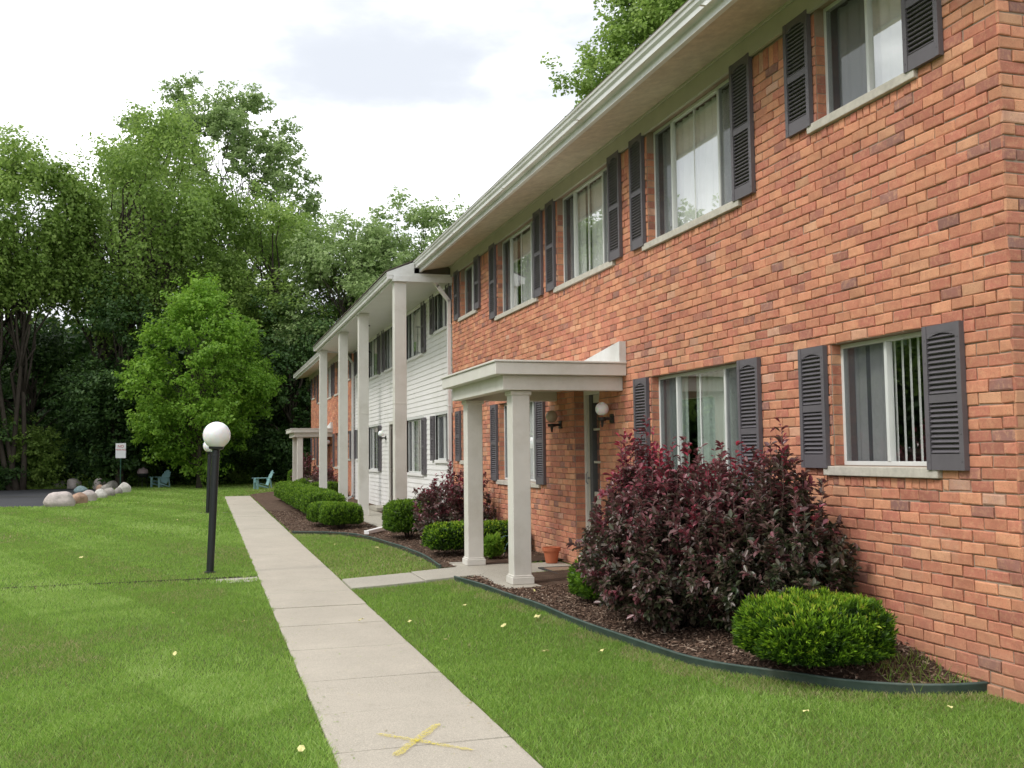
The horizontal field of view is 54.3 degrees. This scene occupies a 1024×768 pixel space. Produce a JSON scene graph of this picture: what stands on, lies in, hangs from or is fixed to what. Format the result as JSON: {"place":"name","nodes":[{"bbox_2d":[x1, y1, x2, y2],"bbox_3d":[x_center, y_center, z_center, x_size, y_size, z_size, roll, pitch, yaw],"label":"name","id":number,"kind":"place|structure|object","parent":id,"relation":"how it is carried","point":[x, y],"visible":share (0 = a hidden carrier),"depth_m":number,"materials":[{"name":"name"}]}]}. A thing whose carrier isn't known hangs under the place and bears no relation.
{"place":"outdoors","nodes":[
{"label":"outdoors","id":0,"kind":"place"},
{"bbox_2d":[0,489,95,507],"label":"parking lot","id":1,"kind":"structure","parent":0,"point":[35,497],"depth_m":44.72,"materials":[{"name":"grey asphalt"}]},
{"bbox_2d":[1,494,256,588],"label":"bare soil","id":2,"kind":"structure","parent":0,"point":[134,581],"depth_m":13.32,"materials":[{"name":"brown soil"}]},
{"bbox_2d":[216,577,256,582],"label":"side path","id":3,"kind":"structure","parent":0,"point":[236,579],"depth_m":13.37,"materials":[{"name":"concrete"}]},
{"bbox_2d":[0,0,642,330],"label":"sky","id":4,"kind":"structure","parent":0,"point":[430,99],"materials":[{"name":"white"}]},
{"bbox_2d":[342,566,483,589],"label":"porch path","id":5,"kind":"structure","parent":0,"point":[428,576],"depth_m":12.83,"materials":[{"name":"concrete"}]},
{"bbox_2d":[0,481,1023,767],"bbox_3d":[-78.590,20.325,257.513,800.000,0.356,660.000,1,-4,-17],"label":"lawn","id":6,"kind":"structure","parent":0,"point":[692,700],"depth_m":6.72,"materials":[{"name":"plant"}]},
{"bbox_2d":[0,256,8,319],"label":"broadleaf tree","id":7,"kind":"object","parent":6,"relation":"on","point":[6,269],"visible":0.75,"depth_m":51.10,"materials":[{"name":"green plant"}]},
{"bbox_2d":[0,407,30,489],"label":"undergrowth bush","id":8,"kind":"object","parent":6,"relation":"on","point":[9,472],"visible":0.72,"depth_m":53.66,"materials":[{"name":"green plant"}]},
{"bbox_2d":[0,415,71,488],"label":"undergrowth bush","id":9,"kind":"object","parent":6,"relation":"on","point":[37,468],"visible":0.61,"depth_m":55.29,"materials":[{"name":"green plant"}]},
{"bbox_2d":[0,311,97,455],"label":"pine tree","id":10,"kind":"object","parent":6,"relation":"on","point":[54,349],"visible":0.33,"depth_m":58.90,"materials":[{"name":"green plant"}]},
{"bbox_2d":[0,122,106,489],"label":"willow tree","id":11,"kind":"object","parent":6,"relation":"on","point":[28,283],"visible":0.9,"depth_m":53.96,"materials":[{"name":"green plant"}]},
{"bbox_2d":[43,491,75,507],"bbox_3d":[-15.459,4.035,34.105,1.004,0.729,0.829,1,-4,-19],"label":"boulder","id":12,"kind":"object","parent":6,"relation":"on","point":[61,499],"visible":0.68,"depth_m":33.80,"materials":[{"name":"stone"}]},
{"bbox_2d":[36,394,95,485],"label":"undergrowth bush","id":13,"kind":"object","parent":6,"relation":"on","point":[59,428],"visible":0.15,"depth_m":56.88,"materials":[{"name":"green plant"}]},
{"bbox_2d":[67,478,81,488],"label":"boulder","id":14,"kind":"object","parent":6,"relation":"on","point":[71,483],"visible":0.76,"depth_m":55.36,"materials":[{"name":"stone"}]},
{"bbox_2d":[73,492,87,503],"bbox_3d":[-15.698,4.202,36.089,0.589,0.565,0.757,-1,-4,10],"label":"boulder","id":15,"kind":"object","parent":6,"relation":"on","point":[80,497],"visible":0.56,"depth_m":35.94,"materials":[{"name":"stone"}]},
{"bbox_2d":[73,486,87,492],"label":"boulder","id":16,"kind":"object","parent":6,"relation":"on","point":[77,489],"visible":0.66,"depth_m":48.42,"materials":[{"name":"stone"}]},
{"bbox_2d":[82,490,96,500],"bbox_3d":[-16.199,4.353,38.124,0.644,0.621,0.570,-1,-4,-2],"label":"boulder","id":17,"kind":"object","parent":6,"relation":"on","point":[91,495],"visible":0.39,"depth_m":37.98,"materials":[{"name":"stone"}]},
{"bbox_2d":[54,400,125,486],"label":"undergrowth bush","id":18,"kind":"object","parent":6,"relation":"on","point":[76,460],"visible":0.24,"depth_m":55.60,"materials":[{"name":"green plant"}]},
{"bbox_2d":[92,478,105,489],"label":"boulder","id":19,"kind":"object","parent":6,"relation":"on","point":[97,483],"visible":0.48,"depth_m":53.56,"materials":[{"name":"stone"}]},
{"bbox_2d":[95,489,106,497],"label":"boulder","id":20,"kind":"object","parent":6,"relation":"on","point":[101,493],"visible":0.56,"depth_m":40.40,"materials":[{"name":"stone"}]},
{"bbox_2d":[104,488,115,495],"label":"boulder","id":21,"kind":"object","parent":6,"relation":"on","point":[110,491],"visible":0.49,"depth_m":42.81,"materials":[{"name":"stone"}]},
{"bbox_2d":[43,272,187,489],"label":"pine tree","id":22,"kind":"object","parent":6,"relation":"on","point":[101,408],"visible":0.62,"depth_m":53.42,"materials":[{"name":"green plant"}]},
{"bbox_2d":[115,443,125,483],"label":"parking sign","id":23,"kind":"object","parent":6,"relation":"on","point":[120,450],"visible":1,"depth_m":51.22,"materials":[{"name":"white metal"}]},
{"bbox_2d":[118,482,130,492],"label":"boulder","id":24,"kind":"object","parent":6,"relation":"on","point":[124,486],"visible":0.56,"depth_m":46.68,"materials":[{"name":"stone"}]},
{"bbox_2d":[83,428,176,486],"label":"undergrowth bush","id":25,"kind":"object","parent":6,"relation":"on","point":[152,472],"visible":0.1,"depth_m":56.58,"materials":[{"name":"green plant"}]},
{"bbox_2d":[18,95,257,477],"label":"willow tree","id":26,"kind":"object","parent":6,"relation":"on","point":[145,264],"visible":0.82,"depth_m":57.00,"materials":[{"name":"green plant"}]},
{"bbox_2d":[1,470,283,488],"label":"ground cover","id":27,"kind":"object","parent":6,"relation":"on","point":[176,481],"visible":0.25,"depth_m":56.86,"materials":[{"name":"green plant"}]},
{"bbox_2d":[137,468,148,486],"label":"barbecue grill","id":28,"kind":"object","parent":6,"relation":"on","point":[142,473],"visible":0.94,"depth_m":54.01,"materials":[{"name":"black paint"}]},
{"bbox_2d":[0,313,302,482],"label":"woods","id":29,"kind":"object","parent":6,"relation":"on","point":[83,342],"visible":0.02,"depth_m":66.02,"materials":[{"name":"green plant"}]},
{"bbox_2d":[150,470,170,487],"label":"garden chair","id":30,"kind":"object","parent":6,"relation":"on","point":[164,479],"visible":0.99,"depth_m":53.90,"materials":[{"name":"blue plastic"}]},
{"bbox_2d":[137,421,196,484],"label":"undergrowth bush","id":31,"kind":"object","parent":6,"relation":"on","point":[165,468],"visible":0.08,"depth_m":57.87,"materials":[{"name":"green plant"}]},
{"bbox_2d":[111,267,286,487],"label":"maple tree","id":32,"kind":"object","parent":6,"relation":"on","point":[249,388],"visible":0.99,"depth_m":51.07,"materials":[{"name":"green plant"}]},
{"bbox_2d":[168,368,243,483],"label":"undergrowth bush","id":33,"kind":"object","parent":6,"relation":"on","point":[224,460],"visible":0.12,"depth_m":56.79,"materials":[{"name":"green plant"}]},
{"bbox_2d":[203,442,211,513],"bbox_3d":[-8.772,2.776,28.877,0.383,2.347,0.383,2,-5,-17],"label":"street lamp","id":34,"kind":"object","parent":6,"relation":"on","point":[207,449],"visible":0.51,"depth_m":28.83,"materials":[{"name":"black metal"}]},
{"bbox_2d":[94,70,334,337],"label":"poplar tree","id":35,"kind":"object","parent":6,"relation":"on","point":[221,116],"visible":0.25,"depth_m":75.59,"materials":[{"name":"green plant"}]},
{"bbox_2d":[203,422,230,573],"bbox_3d":[-4.247,1.709,14.196,0.383,2.347,0.383,3,-5,-17],"label":"street lamp","id":36,"kind":"object","parent":6,"relation":"on","point":[216,437],"visible":0.95,"depth_m":14.15,"materials":[{"name":"black metal"}]},
{"bbox_2d":[211,410,279,483],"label":"undergrowth bush","id":37,"kind":"object","parent":6,"relation":"on","point":[245,469],"visible":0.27,"depth_m":58.21,"materials":[{"name":"green plant"}]},
{"bbox_2d":[237,426,286,480],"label":"undergrowth bush","id":38,"kind":"object","parent":6,"relation":"on","point":[270,470],"visible":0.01,"depth_m":59.45,"materials":[{"name":"green plant"}]},
{"bbox_2d":[253,470,273,488],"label":"garden chair","id":39,"kind":"object","parent":6,"relation":"on","point":[256,484],"visible":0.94,"depth_m":48.59,"materials":[{"name":"blue plastic"}]},
{"bbox_2d":[180,179,356,480],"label":"broadleaf tree","id":40,"kind":"object","parent":6,"relation":"on","point":[228,274],"visible":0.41,"depth_m":59.99,"materials":[{"name":"green plant"}]},
{"bbox_2d":[233,287,337,480],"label":"tree","id":41,"kind":"object","parent":6,"relation":"on","point":[277,451],"visible":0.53,"depth_m":56.20,"materials":[{"name":"green plant"}]},
{"bbox_2d":[267,404,310,481],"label":"undergrowth bush","id":42,"kind":"object","parent":6,"relation":"on","point":[288,436],"visible":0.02,"depth_m":58.24,"materials":[{"name":"green plant"}]},
{"bbox_2d":[290,452,316,480],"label":"plum bush","id":43,"kind":"object","parent":6,"relation":"on","point":[306,471],"visible":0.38,"depth_m":44.54,"materials":[{"name":"purple plant"}]},
{"bbox_2d":[264,207,418,393],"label":"broadleaf tree","id":44,"kind":"object","parent":6,"relation":"on","point":[360,283],"visible":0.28,"depth_m":58.64,"materials":[{"name":"green plant"}]},
{"bbox_2d":[292,531,441,568],"bbox_3d":[-2.479,2.872,17.495,0.745,0.242,8.230,1,-4,-26],"label":"garden edging","id":45,"kind":"object","parent":6,"relation":"on","point":[398,546],"visible":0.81,"depth_m":17.92,"materials":[{"name":"black plastic"}]},
{"bbox_2d":[224,496,542,767],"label":"walkway","id":46,"kind":"structure","parent":6,"relation":"on","point":[424,701],"depth_m":7.33,"materials":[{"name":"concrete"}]},
{"bbox_2d":[317,185,469,320],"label":"broadleaf tree","id":47,"kind":"object","parent":6,"relation":"on","point":[414,215],"visible":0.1,"depth_m":62.15,"materials":[{"name":"green plant"}]},
{"bbox_2d":[251,491,560,567],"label":"bed soil","id":48,"kind":"structure","parent":6,"relation":"on","point":[270,501],"depth_m":20.87,"materials":[{"name":"brown soil"}]},
{"bbox_2d":[274,480,299,496],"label":"boxwood bush","id":49,"kind":"object","parent":48,"relation":"on","point":[277,486],"visible":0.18,"depth_m":35.10,"materials":[{"name":"green plant"}]},
{"bbox_2d":[276,482,303,498],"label":"boxwood bush","id":50,"kind":"object","parent":48,"relation":"on","point":[279,488],"visible":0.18,"depth_m":33.71,"materials":[{"name":"green plant"}]},
{"bbox_2d":[283,483,312,500],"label":"boxwood bush","id":51,"kind":"object","parent":48,"relation":"on","point":[293,486],"visible":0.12,"depth_m":31.06,"materials":[{"name":"green plant"}]},
{"bbox_2d":[285,486,319,504],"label":"boxwood bush","id":52,"kind":"object","parent":48,"relation":"on","point":[287,495],"visible":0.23,"depth_m":29.62,"materials":[{"name":"green plant"}]},
{"bbox_2d":[289,487,325,506],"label":"boxwood bush","id":53,"kind":"object","parent":48,"relation":"on","point":[292,497],"visible":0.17,"depth_m":28.26,"materials":[{"name":"green plant"}]},
{"bbox_2d":[294,488,333,509],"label":"boxwood bush","id":54,"kind":"object","parent":48,"relation":"on","point":[297,502],"visible":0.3,"depth_m":26.81,"materials":[{"name":"green plant"}]},
{"bbox_2d":[304,458,337,481],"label":"plum bush","id":55,"kind":"object","parent":48,"relation":"on","point":[314,478],"visible":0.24,"depth_m":36.83,"materials":[{"name":"purple plant"}]},
{"bbox_2d":[306,500,338,522],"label":"boxwood bush","id":56,"kind":"object","parent":48,"relation":"on","point":[312,512],"visible":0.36,"depth_m":22.18,"materials":[{"name":"green plant"}]},
{"bbox_2d":[299,490,346,512],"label":"boxwood bush","id":57,"kind":"object","parent":48,"relation":"on","point":[306,500],"visible":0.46,"depth_m":25.25,"materials":[{"name":"green plant"}]},
{"bbox_2d":[308,481,337,492],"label":"boxwood bush","id":58,"kind":"object","parent":48,"relation":"on","point":[332,485],"visible":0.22,"depth_m":35.07,"materials":[{"name":"green plant"}]},
{"bbox_2d":[318,501,363,528],"bbox_3d":[-3.675,2.838,21.471,0.977,0.640,1.132,1,-4,-17],"label":"boxwood bush","id":59,"kind":"object","parent":48,"relation":"on","point":[342,514],"visible":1,"depth_m":21.07,"materials":[{"name":"green plant"}]},
{"bbox_2d":[381,497,428,537],"bbox_3d":[-1.898,2.500,18.471,0.986,0.796,1.258,1,-4,-17],"label":"boxwood bush","id":60,"kind":"object","parent":48,"relation":"on","point":[397,516],"visible":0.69,"depth_m":18.00,"materials":[{"name":"green plant"}]},
{"bbox_2d":[411,459,496,537],"bbox_3d":[-0.990,2.031,17.224,1.528,1.476,1.693,-1,-4,3],"label":"plum bush","id":61,"kind":"object","parent":48,"relation":"on","point":[436,509],"visible":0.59,"depth_m":16.97,"materials":[{"name":"purple plant"}]},
{"bbox_2d":[420,519,531,550],"bbox_3d":[-0.555,2.377,15.432,1.658,0.573,0.988,1,-4,-17],"label":"hedge","id":62,"kind":"object","parent":48,"relation":"on","point":[442,536],"visible":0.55,"depth_m":15.03,"materials":[{"name":"green plant"}]},
{"bbox_2d":[483,532,505,558],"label":"light green plant","id":63,"kind":"object","parent":48,"relation":"on","point":[493,545],"visible":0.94,"depth_m":14.43,"materials":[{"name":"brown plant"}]},
{"bbox_2d":[269,509,970,682],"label":"mulch","id":64,"kind":"object","parent":48,"relation":"on","point":[588,613],"visible":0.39,"depth_m":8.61,"materials":[{"name":"brown wood"}]},
{"bbox_2d":[364,526,383,533],"bbox_3d":[-2.703,2.894,19.765,0.110,0.078,0.685,-2,-1,23],"label":"drain extension","id":65,"kind":"object","parent":64,"relation":"on","point":[373,530],"visible":0.88,"depth_m":19.63,"materials":[{"name":"white plastic"}]},
{"bbox_2d":[566,556,599,601],"bbox_3d":[0.895,1.984,10.131,0.640,0.563,0.777,1,-4,-17],"label":"boxwood bush","id":66,"kind":"object","parent":64,"relation":"on","point":[577,586],"visible":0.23,"depth_m":9.97,"materials":[{"name":"green plant"}]},
{"bbox_2d":[566,415,763,632],"bbox_3d":[1.403,1.202,8.834,1.765,1.879,2.461,1,-4,-17],"label":"plum bush","id":67,"kind":"object","parent":64,"relation":"on","point":[645,545],"visible":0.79,"depth_m":8.33,"materials":[{"name":"purple plant"}]},
{"bbox_2d":[677,417,862,631],"bbox_3d":[1.996,1.150,7.985,1.246,1.749,1.868,1,-4,-17],"label":"plum bush","id":68,"kind":"object","parent":64,"relation":"on","point":[794,547],"visible":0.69,"depth_m":7.68,"materials":[{"name":"purple plant"}]},
{"bbox_2d":[730,586,898,668],"bbox_3d":[2.084,1.701,6.891,1.071,0.601,1.046,1,-4,-17],"label":"yew bush","id":69,"kind":"object","parent":64,"relation":"on","point":[821,627],"visible":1,"depth_m":6.56,"materials":[{"name":"green plant"}]},
{"bbox_2d":[867,645,972,690],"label":"weeds","id":70,"kind":"object","parent":64,"relation":"on","point":[890,675],"visible":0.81,"depth_m":6.68,"materials":[{"name":"green plant"}]},
{"bbox_2d":[401,214,460,259],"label":"broadleaf tree","id":71,"kind":"object","parent":6,"relation":"on","point":[425,245],"depth_m":62.40,"materials":[{"name":"green plant"}]},
{"bbox_2d":[407,213,458,258],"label":"broadleaf tree","id":72,"kind":"object","parent":6,"relation":"on","point":[427,241],"depth_m":68.73,"materials":[{"name":"green plant"}]},
{"bbox_2d":[540,0,686,116],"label":"broadleaf tree","id":73,"kind":"object","parent":6,"relation":"on","point":[624,33],"visible":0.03,"depth_m":41.37,"materials":[{"name":"green plant"}]},
{"bbox_2d":[286,0,1023,703],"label":"apartment building","id":74,"kind":"structure","parent":6,"relation":"on","point":[710,222],"depth_m":9.13,"materials":[{"name":"brick"}]},
{"bbox_2d":[311,376,315,400],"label":"window","id":75,"kind":"structure","parent":74,"relation":"in","point":[314,376],"depth_m":46.92,"materials":[{"name":"metal"}]},
{"bbox_2d":[311,438,315,459],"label":"window","id":76,"kind":"structure","parent":74,"relation":"in","point":[314,458],"depth_m":46.65,"materials":[{"name":"metal"}]},
{"bbox_2d":[327,364,332,399],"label":"window","id":77,"kind":"structure","parent":74,"relation":"in","point":[330,371],"depth_m":42.07,"materials":[{"name":"metal"}]},
{"bbox_2d":[332,434,337,468],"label":"window","id":78,"kind":"structure","parent":74,"relation":"in","point":[333,435],"depth_m":39.50,"materials":[{"name":"metal"}]},
{"bbox_2d":[333,362,337,396],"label":"window","id":79,"kind":"structure","parent":74,"relation":"in","point":[334,394],"depth_m":39.69,"materials":[{"name":"glass"}]},
{"bbox_2d":[348,431,350,460],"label":"window","id":80,"kind":"structure","parent":74,"relation":"in","point":[349,459],"depth_m":35.07,"materials":[{"name":"metal"}]},
{"bbox_2d":[354,350,357,376],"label":"window","id":81,"kind":"structure","parent":74,"relation":"in","point":[355,353],"depth_m":34.02,"materials":[{"name":"metal"}]},
{"bbox_2d":[354,428,357,460],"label":"window","id":82,"kind":"structure","parent":74,"relation":"in","point":[355,431],"depth_m":33.78,"materials":[{"name":"metal"}]},
{"bbox_2d":[369,333,379,379],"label":"window","id":83,"kind":"structure","parent":74,"relation":"in","point":[374,346],"depth_m":30.61,"materials":[{"name":"glass"}]},
{"bbox_2d":[369,424,380,472],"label":"window","id":84,"kind":"structure","parent":74,"relation":"in","point":[374,442],"depth_m":30.45,"materials":[{"name":"metal"}]},
{"bbox_2d":[381,327,392,372],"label":"window","id":85,"kind":"structure","parent":74,"relation":"in","point":[389,342],"depth_m":28.46,"materials":[{"name":"glass"}]},
{"bbox_2d":[391,424,392,499],"bbox_3d":[-3.226,2.226,27.266,0.030,2.256,0.820,1,-4,-17],"label":"storm door","id":86,"kind":"structure","parent":74,"relation":"in","point":[391,424],"depth_m":27.51,"materials":[{"name":"white glass"}]},
{"bbox_2d":[406,301,425,362],"bbox_3d":[-2.332,-1.293,24.401,0.148,1.359,2.436,1,-4,-16],"label":"window","id":87,"kind":"structure","parent":74,"relation":"in","point":[416,325],"depth_m":24.58,"materials":[{"name":"glass"}]},
{"bbox_2d":[407,416,425,476],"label":"window","id":88,"kind":"structure","parent":74,"relation":"in","point":[416,462],"depth_m":24.36,"materials":[{"name":"metal"}]},
{"bbox_2d":[430,411,447,462],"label":"window","id":89,"kind":"structure","parent":74,"relation":"in","point":[442,436],"depth_m":21.90,"materials":[{"name":"metal"}]},
{"bbox_2d":[429,283,450,334],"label":"window","id":90,"kind":"structure","parent":74,"relation":"in","point":[441,304],"depth_m":22.11,"materials":[{"name":"metal"}]},
{"bbox_2d":[455,411,463,463],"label":"window","id":91,"kind":"structure","parent":74,"relation":"in","point":[458,453],"depth_m":19.93,"materials":[{"name":"metal"}]},
{"bbox_2d":[453,254,480,321],"bbox_3d":[-0.818,-1.817,19.460,0.195,1.054,1.970,1,-4,-17],"label":"window","id":92,"kind":"structure","parent":74,"relation":"in","point":[473,272],"depth_m":19.64,"materials":[{"name":"glass"}]},
{"bbox_2d":[488,208,543,320],"bbox_3d":[0.157,-1.872,16.476,0.321,1.379,2.900,1,-4,-17],"label":"window","id":93,"kind":"structure","parent":74,"relation":"in","point":[532,288],"depth_m":16.77,"materials":[{"name":"glass"}]},
{"bbox_2d":[490,401,545,487],"bbox_3d":[0.166,0.967,16.272,0.273,1.379,2.900,1,-4,-17],"label":"window","id":94,"kind":"structure","parent":74,"relation":"in","point":[537,432],"depth_m":16.09,"materials":[{"name":"metal"}]},
{"bbox_2d":[542,546,560,563],"bbox_3d":[0.550,2.384,13.913,0.264,0.222,0.264,1,-4,-17],"label":"flower pot","id":95,"kind":"object","parent":74,"relation":"on","point":[551,554],"visible":1,"depth_m":13.83,"materials":[{"name":"ceramic"}]},
{"bbox_2d":[545,150,622,292],"bbox_3d":[1.024,-2.084,13.549,0.273,1.379,2.780,1,-4,-17],"label":"window","id":96,"kind":"structure","parent":74,"relation":"in","point":[606,193],"depth_m":13.62,"materials":[{"name":"glass"}]},
{"bbox_2d":[585,394,601,529],"bbox_3d":[1.187,1.216,13.296,0.183,2.161,0.780,1,-4,-17],"label":"storm door","id":97,"kind":"structure","parent":74,"relation":"in","point":[595,397],"depth_m":13.59,"materials":[{"name":"clear glass"}]},
{"bbox_2d":[628,52,755,250],"bbox_3d":[1.926,-2.299,10.596,0.272,1.379,2.770,1,-4,-17],"label":"window","id":98,"kind":"structure","parent":74,"relation":"in","point":[704,163],"depth_m":10.63,"materials":[{"name":"metal"}]},
{"bbox_2d":[633,357,762,484],"bbox_3d":[1.981,0.540,10.406,0.321,1.379,2.770,1,-4,-17],"label":"window","id":99,"kind":"structure","parent":74,"relation":"in","point":[729,400],"depth_m":10.44,"materials":[{"name":"metal"}]},
{"bbox_2d":[782,0,943,138],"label":"window","id":100,"kind":"structure","parent":74,"relation":"in","point":[874,48],"depth_m":7.93,"materials":[{"name":"metal"}]},
{"bbox_2d":[797,321,969,478],"bbox_3d":[2.831,0.170,7.554,0.279,1.054,1.900,1,-4,-17],"label":"window","id":101,"kind":"structure","parent":74,"relation":"in","point":[869,434],"depth_m":7.58,"materials":[{"name":"glass"}]},
{"bbox_2d":[454,576,989,695],"bbox_3d":[0.787,2.212,9.165,1.156,0.208,7.198,2,-5,-33],"label":"garden edging","id":102,"kind":"object","parent":6,"relation":"on","point":[877,686],"visible":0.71,"depth_m":6.81,"materials":[{"name":"green plastic"}]},
{"bbox_2d":[538,566,569,573],"bbox_3d":[0.726,2.420,12.989,0.560,0.016,0.780,1,-4,-17],"label":"door mat","id":103,"kind":"object","parent":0,"point":[553,568],"depth_m":13.13,"materials":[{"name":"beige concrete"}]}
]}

